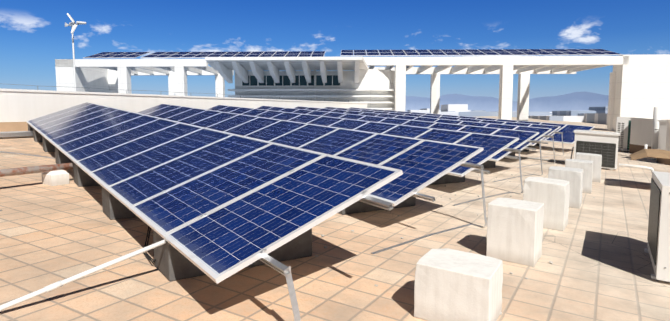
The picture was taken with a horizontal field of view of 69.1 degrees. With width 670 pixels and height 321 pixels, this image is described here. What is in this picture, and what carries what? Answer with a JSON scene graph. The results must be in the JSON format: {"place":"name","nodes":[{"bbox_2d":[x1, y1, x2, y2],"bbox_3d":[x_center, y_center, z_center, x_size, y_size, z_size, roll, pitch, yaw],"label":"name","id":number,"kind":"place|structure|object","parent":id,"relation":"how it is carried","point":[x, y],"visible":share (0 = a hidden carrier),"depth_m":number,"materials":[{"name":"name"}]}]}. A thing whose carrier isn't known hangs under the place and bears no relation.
{"place":"outdoors","nodes":[
{"label":"outdoors","id":0,"kind":"place"},
{"bbox_2d":[0,88,367,131],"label":"parapet wall","id":1,"kind":"structure","parent":0,"point":[19,108],"depth_m":15.92,"materials":[{"name":"white paint"}]},
{"bbox_2d":[11,84,354,101],"bbox_3d":[-14.408,-1.133,4.157,0.012,0.232,66.756,3,6,29],"label":"railing","id":2,"kind":"object","parent":1,"relation":"on","point":[162,91],"visible":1,"depth_m":17.51,"materials":[{"name":"grey metal"}]},
{"bbox_2d":[0,116,669,320],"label":"tiled floor","id":3,"kind":"structure","parent":0,"point":[600,268],"depth_m":4.40,"materials":[{"name":"tile"}]},
{"bbox_2d":[0,131,54,158],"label":"ledge","id":4,"kind":"object","parent":3,"relation":"on","point":[15,133],"visible":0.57,"depth_m":12.13,"materials":[{"name":"white concrete"}]},
{"bbox_2d":[0,163,72,185],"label":"old pipe","id":5,"kind":"object","parent":3,"relation":"on","point":[54,174],"visible":0.65,"depth_m":6.96,"materials":[{"name":"brown metal"}]},
{"bbox_2d":[65,13,85,90],"bbox_3d":[-16.079,-5.293,30.409,1.120,7.329,1.540,-4,7,-36],"label":"wind turbine","id":6,"kind":"object","parent":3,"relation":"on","point":[73,24],"visible":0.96,"depth_m":29.88,"materials":[{"name":"painted steel"},{"name":"white paint"}]},
{"bbox_2d":[0,210,155,262],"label":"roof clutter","id":7,"kind":"object","parent":3,"relation":"on","point":[151,259],"visible":0.31,"depth_m":4.53,"materials":[{"name":"grey"}]},
{"bbox_2d":[0,239,165,310],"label":"metal pole","id":8,"kind":"object","parent":3,"relation":"on","point":[53,286],"visible":0.83,"depth_m":3.33,"materials":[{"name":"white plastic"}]},
{"bbox_2d":[28,124,538,280],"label":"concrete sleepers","id":9,"kind":"object","parent":3,"relation":"on","point":[171,263],"visible":0.08,"depth_m":5.33},
{"bbox_2d":[43,106,573,320],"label":"panel support frame","id":10,"kind":"object","parent":3,"relation":"on","point":[277,265],"visible":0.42,"depth_m":5.35,"materials":[{"name":"silver metal"}]},
{"bbox_2d":[26,102,594,283],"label":"solar panels","id":11,"kind":"object","parent":10,"relation":"on","point":[255,200],"visible":1,"depth_m":5.91,"materials":[{"name":"blue glass"}]},
{"bbox_2d":[55,49,669,131],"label":"building","id":12,"kind":"structure","parent":3,"relation":"on","point":[639,86],"depth_m":37.68,"materials":[{"name":"white paint"}]},
{"bbox_2d":[414,248,502,320],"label":"footing block","id":13,"kind":"structure","parent":3,"relation":"on","point":[453,285],"depth_m":3.25,"materials":[{"name":"white paint"}]},
{"bbox_2d":[486,198,543,266],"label":"footing block","id":14,"kind":"structure","parent":3,"relation":"on","point":[514,230],"depth_m":4.64,"materials":[{"name":"white paint"}]},
{"bbox_2d":[516,147,573,161],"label":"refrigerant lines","id":15,"kind":"object","parent":3,"relation":"on","point":[547,159],"visible":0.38,"depth_m":13.83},
{"bbox_2d":[523,177,569,230],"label":"footing block","id":16,"kind":"structure","parent":3,"relation":"on","point":[552,195],"depth_m":6.00,"materials":[{"name":"white paint"}]},
{"bbox_2d":[548,166,582,208],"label":"footing block","id":17,"kind":"structure","parent":3,"relation":"on","point":[573,177],"depth_m":7.39,"materials":[{"name":"white concrete"}]},
{"bbox_2d":[565,159,592,193],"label":"footing block","id":18,"kind":"structure","parent":3,"relation":"on","point":[586,166],"depth_m":8.79,"materials":[{"name":"white concrete"}]},
{"bbox_2d":[576,152,601,182],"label":"footing block","id":19,"kind":"structure","parent":3,"relation":"on","point":[596,159],"depth_m":10.20,"materials":[{"name":"white concrete"}]},
{"bbox_2d":[574,130,619,169],"bbox_3d":[6.955,-0.299,12.960,1.060,1.006,0.960,3,6,29],"label":"condenser","id":20,"kind":"object","parent":3,"relation":"on","point":[604,144],"visible":0.69,"depth_m":12.51,"materials":[{"name":"grey metal"}]},
{"bbox_2d":[616,117,632,150],"bbox_3d":[11.432,-1.009,18.857,0.950,1.376,0.759,3,6,29],"label":"condenser","id":21,"kind":"object","parent":3,"relation":"on","point":[623,126],"visible":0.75,"depth_m":18.63,"materials":[{"name":"grey metal"}]},
{"bbox_2d":[619,163,653,171],"bbox_3d":[7.780,0.197,12.541,0.794,0.201,0.080,3,6,29],"label":"drain pipe","id":22,"kind":"object","parent":3,"relation":"on","point":[636,166],"visible":0.83,"depth_m":12.51,"materials":[{"name":"white plastic"}]},
{"bbox_2d":[644,107,661,159],"bbox_3d":[10.750,-0.933,16.510,0.251,1.735,1.422,2,6,20],"label":"vent pipe","id":23,"kind":"object","parent":3,"relation":"on","point":[657,113],"visible":0.65,"depth_m":15.88,"materials":[{"name":"white plastic"}]},
{"bbox_2d":[644,171,669,282],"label":"condenser","id":24,"kind":"object","parent":3,"relation":"on","point":[658,245],"visible":1,"depth_m":4.30,"materials":[{"name":"grey metal"}]},
{"bbox_2d":[0,0,669,101],"label":"sky","id":25,"kind":"structure","parent":0,"point":[34,34],"materials":[{"name":"blue"}]},
{"bbox_2d":[405,91,608,111],"bbox_3d":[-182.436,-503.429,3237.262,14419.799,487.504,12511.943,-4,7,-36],"label":"mountain ridge","id":26,"kind":"structure","parent":0,"point":[579,101],"depth_m":8279.34,"materials":[{"name":"blue"}]},
{"bbox_2d":[407,104,607,124],"bbox_3d":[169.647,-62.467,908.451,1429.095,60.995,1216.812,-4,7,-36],"label":"city blocks","id":27,"kind":"structure","parent":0,"point":[597,115],"depth_m":70.84,"materials":[{"name":"white concrete"}]},
{"bbox_2d":[629,117,669,164],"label":"equipment cabinet","id":28,"kind":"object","parent":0,"point":[641,133],"depth_m":17.45,"materials":[{"name":"grey metal"}]},
{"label":"condenser","id":29,"kind":"object","parent":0,"visible":0},
{"bbox_2d":[629,149,669,159],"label":"tarp","id":30,"kind":"object","parent":29,"relation":"on","point":[655,153],"visible":1,"depth_m":9.47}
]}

